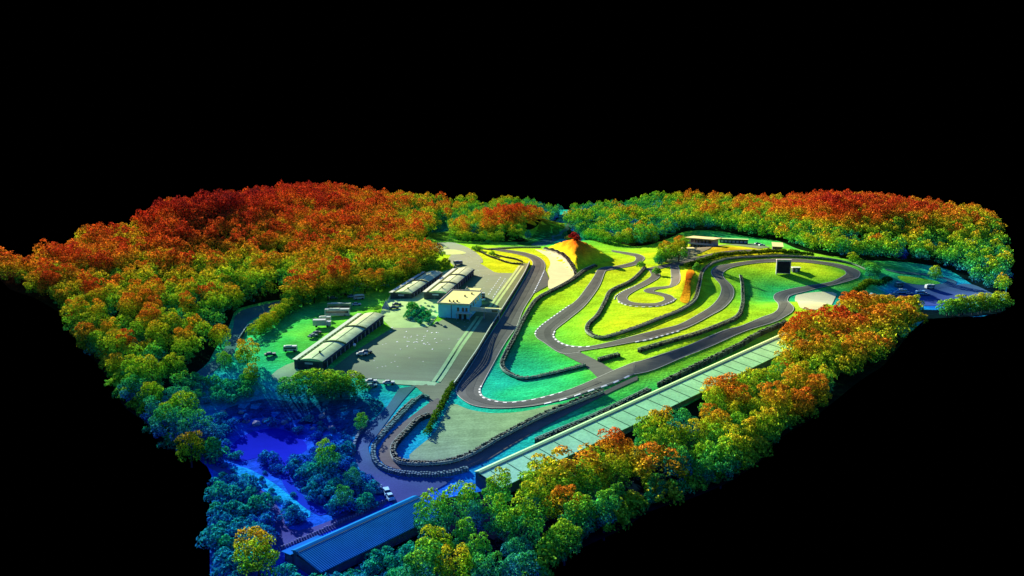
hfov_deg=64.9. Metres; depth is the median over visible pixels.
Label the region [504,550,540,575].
tree
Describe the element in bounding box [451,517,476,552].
tree
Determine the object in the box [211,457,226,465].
shrub
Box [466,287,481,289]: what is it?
stair block
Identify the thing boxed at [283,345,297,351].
parked van
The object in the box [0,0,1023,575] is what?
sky
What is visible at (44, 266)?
tree
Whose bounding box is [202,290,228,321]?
tree
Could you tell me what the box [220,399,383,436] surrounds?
steep bank
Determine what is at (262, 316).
tree
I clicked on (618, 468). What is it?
tree
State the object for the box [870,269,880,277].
tree
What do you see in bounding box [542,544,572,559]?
shrub
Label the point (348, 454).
shrub
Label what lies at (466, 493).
tree
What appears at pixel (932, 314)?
forest floor
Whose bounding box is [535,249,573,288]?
gravel trap
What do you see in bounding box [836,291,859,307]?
tree
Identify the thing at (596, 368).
link road
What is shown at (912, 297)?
tree
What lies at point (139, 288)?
tree
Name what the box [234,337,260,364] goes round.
tree
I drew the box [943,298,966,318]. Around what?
tree
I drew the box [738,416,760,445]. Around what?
tree
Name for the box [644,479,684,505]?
tree
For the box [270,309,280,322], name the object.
tree
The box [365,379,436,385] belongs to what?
paddock strip
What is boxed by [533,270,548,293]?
runoff
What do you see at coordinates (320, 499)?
shrub
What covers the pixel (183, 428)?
tree
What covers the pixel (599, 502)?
tree
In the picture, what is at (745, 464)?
shrub
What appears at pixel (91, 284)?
tree
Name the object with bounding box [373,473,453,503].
yard
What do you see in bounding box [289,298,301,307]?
tree
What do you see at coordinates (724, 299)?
rubber line
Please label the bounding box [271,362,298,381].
concrete apron
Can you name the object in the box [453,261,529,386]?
pit fence
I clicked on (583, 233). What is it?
tree
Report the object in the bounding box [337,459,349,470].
shrub
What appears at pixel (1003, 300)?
tree
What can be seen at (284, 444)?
pond
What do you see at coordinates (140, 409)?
shrub
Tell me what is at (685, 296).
bare bank
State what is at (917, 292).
parked van
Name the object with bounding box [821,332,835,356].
tree
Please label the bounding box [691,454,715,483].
tree
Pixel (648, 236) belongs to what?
tree
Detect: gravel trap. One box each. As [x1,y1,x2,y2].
[409,404,558,460]
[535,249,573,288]
[795,292,836,309]
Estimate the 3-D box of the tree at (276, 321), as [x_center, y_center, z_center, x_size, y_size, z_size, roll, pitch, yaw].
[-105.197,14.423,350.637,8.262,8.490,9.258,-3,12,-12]
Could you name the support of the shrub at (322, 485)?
on the pond bank at (240, 429)
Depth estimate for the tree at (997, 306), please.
396.78 m
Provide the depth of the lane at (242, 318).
358.04 m
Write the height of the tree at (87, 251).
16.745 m
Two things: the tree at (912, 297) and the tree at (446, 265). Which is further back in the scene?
the tree at (446, 265)
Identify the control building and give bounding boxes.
[437,289,500,319]
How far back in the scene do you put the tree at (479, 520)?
188.22 m
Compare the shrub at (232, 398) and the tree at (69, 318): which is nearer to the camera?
the shrub at (232, 398)
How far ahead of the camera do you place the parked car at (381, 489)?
212.72 m
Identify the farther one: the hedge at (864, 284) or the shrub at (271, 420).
the hedge at (864, 284)
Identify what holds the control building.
on the paddock at (392, 358)
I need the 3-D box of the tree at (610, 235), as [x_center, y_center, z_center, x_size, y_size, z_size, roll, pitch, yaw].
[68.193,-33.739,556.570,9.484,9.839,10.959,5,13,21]
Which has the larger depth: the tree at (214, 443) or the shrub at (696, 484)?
the tree at (214, 443)
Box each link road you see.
[413,383,446,399]
[563,352,612,376]
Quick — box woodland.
[0,180,1014,407]
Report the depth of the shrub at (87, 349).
307.56 m
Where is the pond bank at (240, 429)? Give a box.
[191,379,384,575]
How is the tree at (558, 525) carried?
on the ground at (529, 353)
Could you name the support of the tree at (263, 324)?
on the ground at (529, 353)
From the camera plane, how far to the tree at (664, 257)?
461.29 m
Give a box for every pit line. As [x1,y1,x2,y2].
[432,316,478,381]
[438,316,483,381]
[488,266,519,307]
[493,266,523,307]
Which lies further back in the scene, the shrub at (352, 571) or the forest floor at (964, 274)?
the forest floor at (964, 274)
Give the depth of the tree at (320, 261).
414.20 m
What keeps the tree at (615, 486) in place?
on the forest floor at (844, 383)
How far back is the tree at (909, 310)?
346.50 m
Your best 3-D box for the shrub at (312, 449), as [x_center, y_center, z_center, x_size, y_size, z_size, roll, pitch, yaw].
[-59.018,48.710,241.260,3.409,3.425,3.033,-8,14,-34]
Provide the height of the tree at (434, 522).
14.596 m
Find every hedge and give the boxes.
[423,380,457,434]
[683,248,814,266]
[845,276,892,296]
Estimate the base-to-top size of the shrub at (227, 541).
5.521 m
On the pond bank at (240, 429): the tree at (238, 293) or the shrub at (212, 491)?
the shrub at (212, 491)
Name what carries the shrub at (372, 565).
on the forest floor at (844, 383)
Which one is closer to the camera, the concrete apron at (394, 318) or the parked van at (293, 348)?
the parked van at (293, 348)
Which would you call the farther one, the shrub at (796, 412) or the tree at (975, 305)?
the tree at (975, 305)
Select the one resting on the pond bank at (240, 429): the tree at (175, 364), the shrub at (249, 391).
the shrub at (249, 391)
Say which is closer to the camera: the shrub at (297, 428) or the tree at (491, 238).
the shrub at (297, 428)
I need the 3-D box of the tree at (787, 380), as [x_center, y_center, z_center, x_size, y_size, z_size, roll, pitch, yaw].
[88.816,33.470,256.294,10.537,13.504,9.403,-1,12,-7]
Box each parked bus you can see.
[324,308,349,315]
[327,302,351,309]
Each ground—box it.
[15,205,1007,575]
[429,208,452,240]
[517,213,580,245]
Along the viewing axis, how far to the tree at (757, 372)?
260.91 m
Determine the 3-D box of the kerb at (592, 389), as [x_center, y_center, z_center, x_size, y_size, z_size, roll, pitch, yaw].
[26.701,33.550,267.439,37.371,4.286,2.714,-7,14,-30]
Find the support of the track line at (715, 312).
on the race track at (649, 364)
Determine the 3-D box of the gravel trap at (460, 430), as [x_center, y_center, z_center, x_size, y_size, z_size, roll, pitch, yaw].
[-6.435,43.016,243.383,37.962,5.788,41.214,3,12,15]
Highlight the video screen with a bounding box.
[776,259,791,274]
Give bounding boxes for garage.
[292,312,384,370]
[389,271,443,298]
[423,267,474,298]
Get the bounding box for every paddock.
[333,254,512,380]
[857,284,992,305]
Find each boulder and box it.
[252,420,259,425]
[281,420,288,424]
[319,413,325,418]
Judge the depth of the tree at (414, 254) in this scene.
438.86 m
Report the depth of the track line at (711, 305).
336.04 m
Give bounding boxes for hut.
[791,267,800,271]
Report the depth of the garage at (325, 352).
311.30 m
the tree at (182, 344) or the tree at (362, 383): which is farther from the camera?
the tree at (182, 344)
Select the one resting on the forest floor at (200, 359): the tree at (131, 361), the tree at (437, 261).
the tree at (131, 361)
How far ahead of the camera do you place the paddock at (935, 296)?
448.51 m
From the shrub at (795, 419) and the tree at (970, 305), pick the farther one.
the tree at (970, 305)
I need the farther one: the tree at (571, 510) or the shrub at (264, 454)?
the shrub at (264, 454)
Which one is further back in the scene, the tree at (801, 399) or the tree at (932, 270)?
the tree at (932, 270)
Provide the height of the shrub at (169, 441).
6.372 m
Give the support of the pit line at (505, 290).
on the pit lane at (469, 348)
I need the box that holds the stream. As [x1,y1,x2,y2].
[280,463,326,514]
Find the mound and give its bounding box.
[548,239,612,272]
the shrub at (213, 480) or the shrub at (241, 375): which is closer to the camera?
the shrub at (213, 480)
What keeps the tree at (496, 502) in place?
on the forest floor at (844, 383)
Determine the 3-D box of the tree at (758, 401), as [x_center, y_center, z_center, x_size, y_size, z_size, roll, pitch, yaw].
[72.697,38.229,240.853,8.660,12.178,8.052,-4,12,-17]
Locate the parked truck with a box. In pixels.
[312,319,331,327]
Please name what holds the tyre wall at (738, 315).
on the ground at (529, 353)
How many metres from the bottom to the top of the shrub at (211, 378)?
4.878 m
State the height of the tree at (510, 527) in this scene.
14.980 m
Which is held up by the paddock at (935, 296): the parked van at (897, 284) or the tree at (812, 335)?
the parked van at (897, 284)
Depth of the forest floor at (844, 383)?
212.51 m
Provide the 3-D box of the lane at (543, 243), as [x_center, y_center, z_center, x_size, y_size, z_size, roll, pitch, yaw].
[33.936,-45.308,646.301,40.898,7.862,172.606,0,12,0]
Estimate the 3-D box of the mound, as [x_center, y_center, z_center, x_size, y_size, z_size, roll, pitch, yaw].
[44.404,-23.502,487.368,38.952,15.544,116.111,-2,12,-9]
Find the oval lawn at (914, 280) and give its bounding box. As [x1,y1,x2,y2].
[898,276,939,284]
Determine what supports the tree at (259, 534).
on the pond bank at (240, 429)
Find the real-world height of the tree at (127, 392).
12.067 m
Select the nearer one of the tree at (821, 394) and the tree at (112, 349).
the tree at (821, 394)
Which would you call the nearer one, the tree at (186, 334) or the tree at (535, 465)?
the tree at (535, 465)
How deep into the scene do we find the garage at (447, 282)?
401.54 m
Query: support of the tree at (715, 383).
on the forest floor at (844, 383)
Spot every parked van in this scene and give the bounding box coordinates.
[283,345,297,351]
[319,316,331,320]
[353,294,364,299]
[453,260,462,264]
[894,282,903,286]
[897,289,906,293]
[914,290,924,294]
[924,284,934,288]
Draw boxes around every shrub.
[76,338,91,349]
[86,344,107,353]
[98,350,108,358]
[98,352,128,368]
[104,372,140,387]
[112,387,119,397]
[117,383,134,400]
[125,396,142,409]
[136,398,167,417]
[142,413,171,433]
[156,430,180,448]
[178,378,197,388]
[180,436,202,456]
[186,372,201,382]
[192,382,208,389]
[192,425,209,434]
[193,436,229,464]
[194,389,205,397]
[194,415,215,425]
[195,528,228,548]
[196,521,228,541]
[197,375,206,383]
[199,396,210,403]
[202,374,222,385]
[203,480,231,501]
[206,448,227,461]
[206,505,227,521]
[207,477,222,486]
[207,512,235,528]
[208,384,221,394]
[208,501,222,514]
[209,569,225,575]
[210,389,228,401]
[210,550,237,575]
[211,430,225,439]
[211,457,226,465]
[211,494,233,507]
[211,546,231,562]
[212,412,227,419]
[213,424,231,436]
[213,534,236,550]
[215,418,226,425]
[216,499,244,516]
[217,471,228,479]
[219,439,231,445]
[219,516,245,527]
[220,378,233,385]
[220,473,240,486]
[221,380,240,390]
[221,394,239,403]
[222,417,239,428]
[223,523,247,538]
[225,482,242,497]
[225,485,244,502]
[226,450,243,458]
[226,563,249,575]
[228,390,239,396]
[233,504,255,518]
[234,550,259,574]
[235,532,250,546]
[236,518,267,534]
[237,385,254,397]
[237,474,264,493]
[238,373,251,381]
[238,378,253,388]
[240,414,250,421]
[241,485,260,504]
[243,536,265,555]
[244,492,274,510]
[245,514,259,525]
[255,504,269,515]
[255,525,279,548]
[255,548,275,564]
[256,451,282,466]
[257,511,274,520]
[257,513,275,526]
[258,449,270,462]
[264,417,280,425]
[268,463,284,474]
[271,562,297,575]
[272,460,284,467]
[272,496,281,500]
[277,506,297,525]
[282,462,298,475]
[282,500,292,508]
[283,423,293,428]
[285,453,310,463]
[287,503,300,513]
[289,458,299,468]
[291,425,304,432]
[291,572,301,575]
[293,466,309,481]
[294,479,308,487]
[294,511,307,523]
[300,414,313,421]
[300,461,311,470]
[301,462,328,477]
[301,481,319,493]
[304,471,324,486]
[304,487,327,500]
[309,446,317,453]
[309,474,327,486]
[310,430,323,441]
[314,494,326,504]
[315,426,327,431]
[316,461,341,477]
[318,468,336,482]
[319,481,327,493]
[322,484,337,496]
[323,435,332,439]
[323,497,344,515]
[323,571,339,575]
[324,443,339,455]
[325,477,342,490]
[328,473,346,480]
[329,427,336,433]
[330,492,349,502]
[331,454,345,463]
[333,572,353,575]
[335,496,358,514]
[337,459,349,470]
[339,440,355,452]
[339,478,360,491]
[341,434,351,440]
[342,452,353,457]
[343,568,361,575]
[344,456,353,462]
[347,462,357,470]
[351,492,378,512]
[351,572,367,575]
[353,487,361,495]
[354,563,367,573]
[356,479,367,489]
[357,474,374,483]
[358,482,380,494]
[360,560,380,575]
[362,549,384,571]
[367,559,387,573]
[369,479,381,489]
[375,546,395,563]
[380,552,404,572]
[380,568,405,575]
[395,566,417,575]
[396,543,418,560]
[403,540,414,550]
[406,301,418,308]
[516,562,547,575]
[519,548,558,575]
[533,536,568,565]
[537,530,570,549]
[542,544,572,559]
[568,231,579,238]
[572,514,595,538]
[581,507,604,530]
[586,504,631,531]
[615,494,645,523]
[618,489,648,510]
[636,261,645,267]
[642,491,659,503]
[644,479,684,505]
[652,266,661,273]
[666,478,681,494]
[671,479,695,494]
[682,475,707,491]
[692,262,701,269]
[701,460,724,483]
[713,459,740,472]
[713,462,733,481]
[733,453,758,469]
[738,434,773,457]
[743,446,761,461]
[754,424,777,447]
[765,419,792,429]
[785,415,795,425]
[786,403,814,418]
[788,414,804,423]
[797,401,818,418]
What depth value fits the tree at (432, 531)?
178.46 m
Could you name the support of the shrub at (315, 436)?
on the pond bank at (240, 429)
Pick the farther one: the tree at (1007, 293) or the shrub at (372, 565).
the tree at (1007, 293)
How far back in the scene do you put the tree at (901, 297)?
377.49 m
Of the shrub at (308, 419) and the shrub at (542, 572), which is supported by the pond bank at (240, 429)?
the shrub at (308, 419)
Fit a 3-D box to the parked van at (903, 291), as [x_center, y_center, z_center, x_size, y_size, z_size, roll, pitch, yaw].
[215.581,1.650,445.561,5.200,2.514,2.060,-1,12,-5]
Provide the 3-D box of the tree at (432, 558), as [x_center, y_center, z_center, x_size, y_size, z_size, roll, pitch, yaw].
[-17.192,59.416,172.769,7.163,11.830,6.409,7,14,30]
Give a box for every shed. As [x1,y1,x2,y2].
[281,495,442,575]
[474,333,807,493]
[772,242,783,249]
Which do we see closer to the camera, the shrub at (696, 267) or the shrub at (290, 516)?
the shrub at (290, 516)
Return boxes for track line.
[456,249,635,407]
[480,252,632,401]
[535,251,635,353]
[553,250,644,345]
[581,262,845,361]
[593,258,859,373]
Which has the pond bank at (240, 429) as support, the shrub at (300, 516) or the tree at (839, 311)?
the shrub at (300, 516)
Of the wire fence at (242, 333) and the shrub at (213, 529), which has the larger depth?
the wire fence at (242, 333)
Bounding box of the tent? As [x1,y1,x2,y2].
[382,299,388,308]
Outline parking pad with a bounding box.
[439,249,465,254]
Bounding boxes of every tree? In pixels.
[22,270,49,296]
[34,261,56,289]
[36,270,61,296]
[54,263,77,285]
[55,244,74,262]
[59,249,79,271]
[59,297,90,329]
[62,279,84,303]
[70,294,89,321]
[74,317,100,341]
[74,321,100,345]
[77,248,96,270]
[79,277,100,299]
[81,244,104,265]
[83,330,108,354]
[85,287,112,311]
[87,252,115,275]
[87,298,109,323]
[99,321,118,336]
[101,282,122,306]
[104,353,124,376]
[105,329,131,365]
[115,292,142,316]
[115,328,136,353]
[117,296,138,326]
[117,375,151,401]
[119,354,145,382]
[120,365,152,392]
[124,321,147,350]
[128,279,146,301]
[131,282,149,302]
[133,316,149,340]
[133,354,166,385]
[134,288,162,312]
[135,304,162,332]
[135,381,163,406]
[140,301,163,320]
[140,395,159,424]
[143,295,164,316]
[144,285,171,303]
[144,319,171,350]
[145,317,170,337]
[146,278,165,298]
[148,383,161,399]
[148,403,184,449]
[151,336,168,360]
[158,312,188,340]
[159,307,177,332]
[159,352,188,378]
[159,401,182,429]
[160,386,183,407]
[165,292,193,311]
[167,391,202,424]
[169,407,216,449]
[170,337,194,363]
[171,325,198,353]
[174,430,206,467]
[175,278,197,306]
[178,290,199,321]
[178,386,197,413]
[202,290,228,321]
[208,323,231,348]
[216,351,233,368]
[219,285,245,312]
[226,270,252,290]
[232,526,279,575]
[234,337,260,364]
[243,362,259,383]
[245,323,264,337]
[247,258,271,278]
[253,318,267,333]
[256,313,272,327]
[256,318,272,332]
[263,311,279,325]
[269,304,284,318]
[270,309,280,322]
[271,305,288,314]
[276,376,305,397]
[279,269,326,303]
[279,303,291,314]
[280,289,302,306]
[282,298,297,312]
[283,368,332,399]
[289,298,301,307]
[293,282,312,305]
[304,280,324,302]
[307,368,342,400]
[313,258,328,281]
[314,438,340,469]
[317,274,338,300]
[323,255,350,293]
[324,370,353,397]
[325,273,354,298]
[334,484,353,511]
[337,370,371,395]
[341,275,359,294]
[341,467,361,488]
[350,269,377,293]
[353,412,368,429]
[362,268,386,290]
[376,268,396,287]
[386,266,404,285]
[392,244,421,268]
[393,261,413,281]
[396,537,441,575]
[398,256,421,277]
[413,487,455,541]
[413,524,454,566]
[417,537,449,575]
[432,263,439,270]
[432,542,475,575]
[433,260,443,268]
[437,480,481,524]
[440,258,450,268]
[447,232,456,239]
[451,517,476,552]
[455,231,466,240]
[460,231,471,241]
[461,531,492,573]
[465,500,488,538]
[469,232,479,241]
[470,551,508,575]
[478,231,485,240]
[480,492,517,541]
[481,466,512,502]
[486,233,495,241]
[491,496,544,553]
[493,232,504,242]
[500,536,532,569]
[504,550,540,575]
[513,477,556,525]
[516,509,530,537]
[517,453,574,500]
[521,482,548,511]
[539,442,612,493]
[542,484,583,522]
[544,518,583,565]
[555,475,581,507]
[557,492,593,533]
[575,466,602,500]
[580,446,605,473]
[581,230,590,239]
[584,228,593,239]
[584,462,612,495]
[588,228,597,240]
[588,488,619,540]
[591,229,602,240]
[594,426,633,464]
[596,229,604,241]
[598,232,609,242]
[602,453,631,487]
[603,232,616,243]
[607,482,626,504]
[613,232,623,244]
[621,232,632,244]
[623,446,645,481]
[625,441,690,490]
[629,232,640,244]
[632,414,661,452]
[634,424,669,466]
[643,232,651,242]
[645,405,680,441]
[647,473,667,497]
[648,231,659,242]
[652,253,666,262]
[655,256,663,263]
[656,240,677,262]
[660,439,687,466]
[663,442,693,482]
[664,427,686,448]
[667,408,698,438]
[670,235,687,260]
[675,418,709,451]
[688,443,710,467]
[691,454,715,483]
[698,385,730,418]
[699,372,746,402]
[699,403,720,431]
[700,423,728,446]
[700,436,742,488]
[702,408,733,441]
[703,376,732,407]
[713,433,753,473]
[722,424,746,454]
[723,400,742,431]
[724,384,752,420]
[724,411,748,438]
[737,375,759,398]
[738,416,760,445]
[741,397,766,424]
[747,368,778,396]
[749,406,785,442]
[753,381,779,412]
[757,413,777,432]
[759,388,789,425]
[767,361,786,379]
[767,365,781,388]
[768,380,793,410]
[772,349,798,367]
[777,361,795,376]
[778,321,802,344]
[779,371,808,402]
[782,364,812,397]
[785,360,814,387]
[789,386,816,425]
[790,311,813,330]
[792,339,815,365]
[794,314,815,338]
[804,374,831,407]
[806,327,822,342]
[806,373,829,398]
[807,333,831,362]
[809,307,834,330]
[818,349,843,372]
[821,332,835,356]
[823,339,842,358]
[827,305,850,327]
[834,315,864,336]
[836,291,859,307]
[837,311,871,331]
[837,334,854,359]
[845,293,866,313]
[845,347,865,375]
[847,252,857,261]
[850,290,870,312]
[852,332,879,363]
[856,258,863,265]
[860,297,877,314]
[865,263,881,274]
[865,267,875,277]
[867,303,891,325]
[869,294,889,314]
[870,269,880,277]
[877,295,896,303]
[880,294,901,305]
[881,334,896,349]
[884,303,908,330]
[895,295,920,310]
[900,295,922,314]
[904,303,920,330]
[913,294,924,309]
[918,313,927,323]
[928,265,942,279]
[935,299,958,318]
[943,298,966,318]
[952,294,975,318]
[953,294,970,319]
[967,295,983,317]
[973,293,989,317]
[977,292,993,312]
[983,294,1004,315]
[988,291,1010,314]
[993,292,1014,313]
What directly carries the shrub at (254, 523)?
on the pond bank at (240, 429)
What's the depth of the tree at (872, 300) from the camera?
363.87 m
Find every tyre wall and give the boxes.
[377,398,412,435]
[390,389,603,465]
[473,249,522,264]
[480,246,540,249]
[496,254,522,262]
[500,264,597,379]
[534,387,651,443]
[543,247,576,274]
[585,259,723,338]
[597,352,620,361]
[637,274,744,352]
[657,319,786,387]
[722,255,865,270]
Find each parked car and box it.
[264,352,275,356]
[307,333,317,337]
[356,351,367,355]
[365,378,376,382]
[365,383,377,388]
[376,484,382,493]
[382,380,394,384]
[382,487,390,495]
[385,492,394,500]
[389,305,398,308]
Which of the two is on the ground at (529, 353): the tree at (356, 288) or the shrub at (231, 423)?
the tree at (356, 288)
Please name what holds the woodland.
on the ground at (529, 353)
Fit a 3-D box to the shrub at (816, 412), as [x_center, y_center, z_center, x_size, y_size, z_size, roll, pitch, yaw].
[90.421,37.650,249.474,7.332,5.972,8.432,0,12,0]
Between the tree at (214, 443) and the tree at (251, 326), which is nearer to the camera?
the tree at (214, 443)
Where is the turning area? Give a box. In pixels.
[437,242,482,262]
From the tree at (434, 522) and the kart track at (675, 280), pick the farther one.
the kart track at (675, 280)
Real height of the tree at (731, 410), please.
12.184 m
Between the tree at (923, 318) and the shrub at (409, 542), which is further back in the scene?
the tree at (923, 318)
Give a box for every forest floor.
[0,206,452,458]
[334,314,905,575]
[451,211,559,241]
[567,205,1005,293]
[851,308,1003,323]
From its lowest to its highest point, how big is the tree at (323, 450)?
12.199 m
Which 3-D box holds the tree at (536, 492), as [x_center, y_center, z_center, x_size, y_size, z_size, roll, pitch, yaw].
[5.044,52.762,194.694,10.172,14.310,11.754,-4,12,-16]
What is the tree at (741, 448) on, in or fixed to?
on the forest floor at (844, 383)
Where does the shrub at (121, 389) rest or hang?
on the forest floor at (200, 359)
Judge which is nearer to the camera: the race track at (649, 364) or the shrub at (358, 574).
the shrub at (358, 574)
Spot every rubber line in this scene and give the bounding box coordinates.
[466,250,600,405]
[643,259,853,358]
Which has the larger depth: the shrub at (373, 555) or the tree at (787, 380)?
the tree at (787, 380)
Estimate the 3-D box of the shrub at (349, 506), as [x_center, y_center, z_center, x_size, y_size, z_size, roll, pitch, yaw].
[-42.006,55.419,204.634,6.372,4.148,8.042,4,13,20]
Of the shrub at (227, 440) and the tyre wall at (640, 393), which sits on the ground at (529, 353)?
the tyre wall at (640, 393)
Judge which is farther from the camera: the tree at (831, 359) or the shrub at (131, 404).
the tree at (831, 359)
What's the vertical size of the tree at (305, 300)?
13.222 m
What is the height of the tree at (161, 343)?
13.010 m
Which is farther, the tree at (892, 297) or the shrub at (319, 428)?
the tree at (892, 297)
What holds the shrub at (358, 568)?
on the forest floor at (844, 383)
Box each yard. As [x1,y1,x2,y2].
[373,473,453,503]
[667,244,767,262]
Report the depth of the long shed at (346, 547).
184.62 m
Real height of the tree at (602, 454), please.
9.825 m
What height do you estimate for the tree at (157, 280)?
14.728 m
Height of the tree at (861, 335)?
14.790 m
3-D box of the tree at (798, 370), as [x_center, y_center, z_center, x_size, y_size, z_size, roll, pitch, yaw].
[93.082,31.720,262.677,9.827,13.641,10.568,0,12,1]
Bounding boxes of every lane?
[190,300,281,388]
[429,263,527,402]
[531,224,570,245]
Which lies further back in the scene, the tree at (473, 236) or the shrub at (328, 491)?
the tree at (473, 236)
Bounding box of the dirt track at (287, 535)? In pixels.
[209,465,386,546]
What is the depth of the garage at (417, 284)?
401.98 m
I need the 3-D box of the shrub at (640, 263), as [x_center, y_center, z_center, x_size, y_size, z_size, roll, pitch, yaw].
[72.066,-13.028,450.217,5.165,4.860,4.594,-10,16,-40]
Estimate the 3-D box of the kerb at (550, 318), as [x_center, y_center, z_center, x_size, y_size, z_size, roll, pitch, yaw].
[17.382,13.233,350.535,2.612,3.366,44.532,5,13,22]
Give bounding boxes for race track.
[457,248,634,407]
[536,250,643,352]
[581,259,859,372]
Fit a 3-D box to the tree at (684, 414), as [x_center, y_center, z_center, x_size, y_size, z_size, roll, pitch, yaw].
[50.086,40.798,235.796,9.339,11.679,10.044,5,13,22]
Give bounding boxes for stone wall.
[274,498,386,551]
[351,421,369,456]
[370,393,468,477]
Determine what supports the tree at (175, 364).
on the forest floor at (200, 359)
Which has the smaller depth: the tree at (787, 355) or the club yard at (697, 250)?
the tree at (787, 355)
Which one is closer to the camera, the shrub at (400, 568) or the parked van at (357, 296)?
the shrub at (400, 568)
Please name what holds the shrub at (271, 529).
on the pond bank at (240, 429)
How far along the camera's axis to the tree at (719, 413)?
230.48 m
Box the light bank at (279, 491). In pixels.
[228,466,309,516]
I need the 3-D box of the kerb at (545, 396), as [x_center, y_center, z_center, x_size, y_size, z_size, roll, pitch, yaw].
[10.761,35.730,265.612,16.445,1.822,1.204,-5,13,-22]
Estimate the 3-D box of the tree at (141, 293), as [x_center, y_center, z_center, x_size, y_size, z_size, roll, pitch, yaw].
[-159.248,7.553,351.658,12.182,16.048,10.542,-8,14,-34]
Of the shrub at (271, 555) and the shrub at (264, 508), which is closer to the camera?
the shrub at (271, 555)
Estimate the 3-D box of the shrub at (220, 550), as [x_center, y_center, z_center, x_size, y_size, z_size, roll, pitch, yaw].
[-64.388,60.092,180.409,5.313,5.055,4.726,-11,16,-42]
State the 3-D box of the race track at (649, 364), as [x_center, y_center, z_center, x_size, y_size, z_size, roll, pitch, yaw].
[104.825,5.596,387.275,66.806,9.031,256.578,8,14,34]
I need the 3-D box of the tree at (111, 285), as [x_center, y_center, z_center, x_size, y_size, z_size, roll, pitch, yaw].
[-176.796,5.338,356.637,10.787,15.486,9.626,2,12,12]
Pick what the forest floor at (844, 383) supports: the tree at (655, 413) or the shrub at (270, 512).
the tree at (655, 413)
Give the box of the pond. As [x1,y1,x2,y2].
[228,428,306,463]
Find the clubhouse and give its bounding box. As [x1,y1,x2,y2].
[685,236,721,246]
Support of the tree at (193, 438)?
on the pond bank at (240, 429)
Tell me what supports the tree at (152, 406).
on the forest floor at (200, 359)
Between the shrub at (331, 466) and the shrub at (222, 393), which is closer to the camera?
the shrub at (331, 466)
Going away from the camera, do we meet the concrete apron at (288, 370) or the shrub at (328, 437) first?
the shrub at (328, 437)
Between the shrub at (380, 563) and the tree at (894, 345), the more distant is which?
the tree at (894, 345)
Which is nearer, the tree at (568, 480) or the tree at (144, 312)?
the tree at (568, 480)
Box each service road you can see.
[355,386,445,502]
[379,376,637,471]
[646,249,753,269]
[885,269,956,288]
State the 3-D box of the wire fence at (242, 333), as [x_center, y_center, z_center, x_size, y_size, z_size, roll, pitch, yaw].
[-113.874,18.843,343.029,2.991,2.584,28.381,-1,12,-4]
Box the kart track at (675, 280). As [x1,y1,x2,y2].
[617,265,679,305]
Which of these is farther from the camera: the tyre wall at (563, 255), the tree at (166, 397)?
the tyre wall at (563, 255)
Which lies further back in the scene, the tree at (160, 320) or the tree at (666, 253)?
the tree at (666, 253)
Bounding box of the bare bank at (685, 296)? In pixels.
[680,269,693,302]
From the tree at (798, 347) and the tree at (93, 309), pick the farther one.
the tree at (93, 309)
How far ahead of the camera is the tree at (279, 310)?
359.52 m
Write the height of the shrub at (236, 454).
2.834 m
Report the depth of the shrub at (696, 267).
442.42 m
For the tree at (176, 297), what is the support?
on the forest floor at (200, 359)
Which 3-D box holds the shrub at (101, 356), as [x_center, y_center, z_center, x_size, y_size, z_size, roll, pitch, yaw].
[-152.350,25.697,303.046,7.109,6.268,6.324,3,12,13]
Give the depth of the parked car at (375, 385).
280.17 m
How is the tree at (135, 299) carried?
on the forest floor at (200, 359)
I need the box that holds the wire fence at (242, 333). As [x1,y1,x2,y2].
[238,323,255,341]
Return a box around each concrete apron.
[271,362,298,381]
[381,269,450,327]
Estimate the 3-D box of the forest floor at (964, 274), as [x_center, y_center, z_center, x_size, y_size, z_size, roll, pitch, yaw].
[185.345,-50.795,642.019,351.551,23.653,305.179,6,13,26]
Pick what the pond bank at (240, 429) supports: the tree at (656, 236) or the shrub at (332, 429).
the shrub at (332, 429)
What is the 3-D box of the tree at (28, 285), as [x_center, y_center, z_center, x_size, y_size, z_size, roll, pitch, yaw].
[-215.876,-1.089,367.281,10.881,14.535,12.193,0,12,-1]
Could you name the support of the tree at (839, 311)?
on the forest floor at (844, 383)
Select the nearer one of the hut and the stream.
the stream
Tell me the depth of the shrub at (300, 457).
232.42 m
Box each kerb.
[479,386,520,402]
[522,390,566,401]
[534,304,570,333]
[544,373,634,404]
[552,331,591,346]
[618,299,675,306]
[635,331,678,341]
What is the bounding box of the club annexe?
[719,238,748,243]
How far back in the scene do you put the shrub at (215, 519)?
194.92 m
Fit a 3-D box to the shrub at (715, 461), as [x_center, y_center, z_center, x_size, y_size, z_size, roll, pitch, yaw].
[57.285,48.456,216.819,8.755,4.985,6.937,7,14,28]
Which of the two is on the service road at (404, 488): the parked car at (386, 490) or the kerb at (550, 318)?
the parked car at (386, 490)
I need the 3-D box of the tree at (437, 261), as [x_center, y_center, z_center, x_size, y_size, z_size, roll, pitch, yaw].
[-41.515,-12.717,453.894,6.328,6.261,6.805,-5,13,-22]
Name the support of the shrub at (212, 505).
on the pond bank at (240, 429)
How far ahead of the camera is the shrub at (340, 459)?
230.99 m
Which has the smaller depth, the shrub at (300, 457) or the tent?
the shrub at (300, 457)
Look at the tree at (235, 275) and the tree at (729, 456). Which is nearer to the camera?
the tree at (729, 456)
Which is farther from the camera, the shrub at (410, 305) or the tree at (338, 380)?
the shrub at (410, 305)
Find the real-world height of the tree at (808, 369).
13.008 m
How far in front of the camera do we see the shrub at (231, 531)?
189.42 m
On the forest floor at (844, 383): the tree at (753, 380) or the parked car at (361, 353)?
the tree at (753, 380)
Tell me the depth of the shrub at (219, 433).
250.63 m
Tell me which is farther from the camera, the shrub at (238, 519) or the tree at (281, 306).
the tree at (281, 306)
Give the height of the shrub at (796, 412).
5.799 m

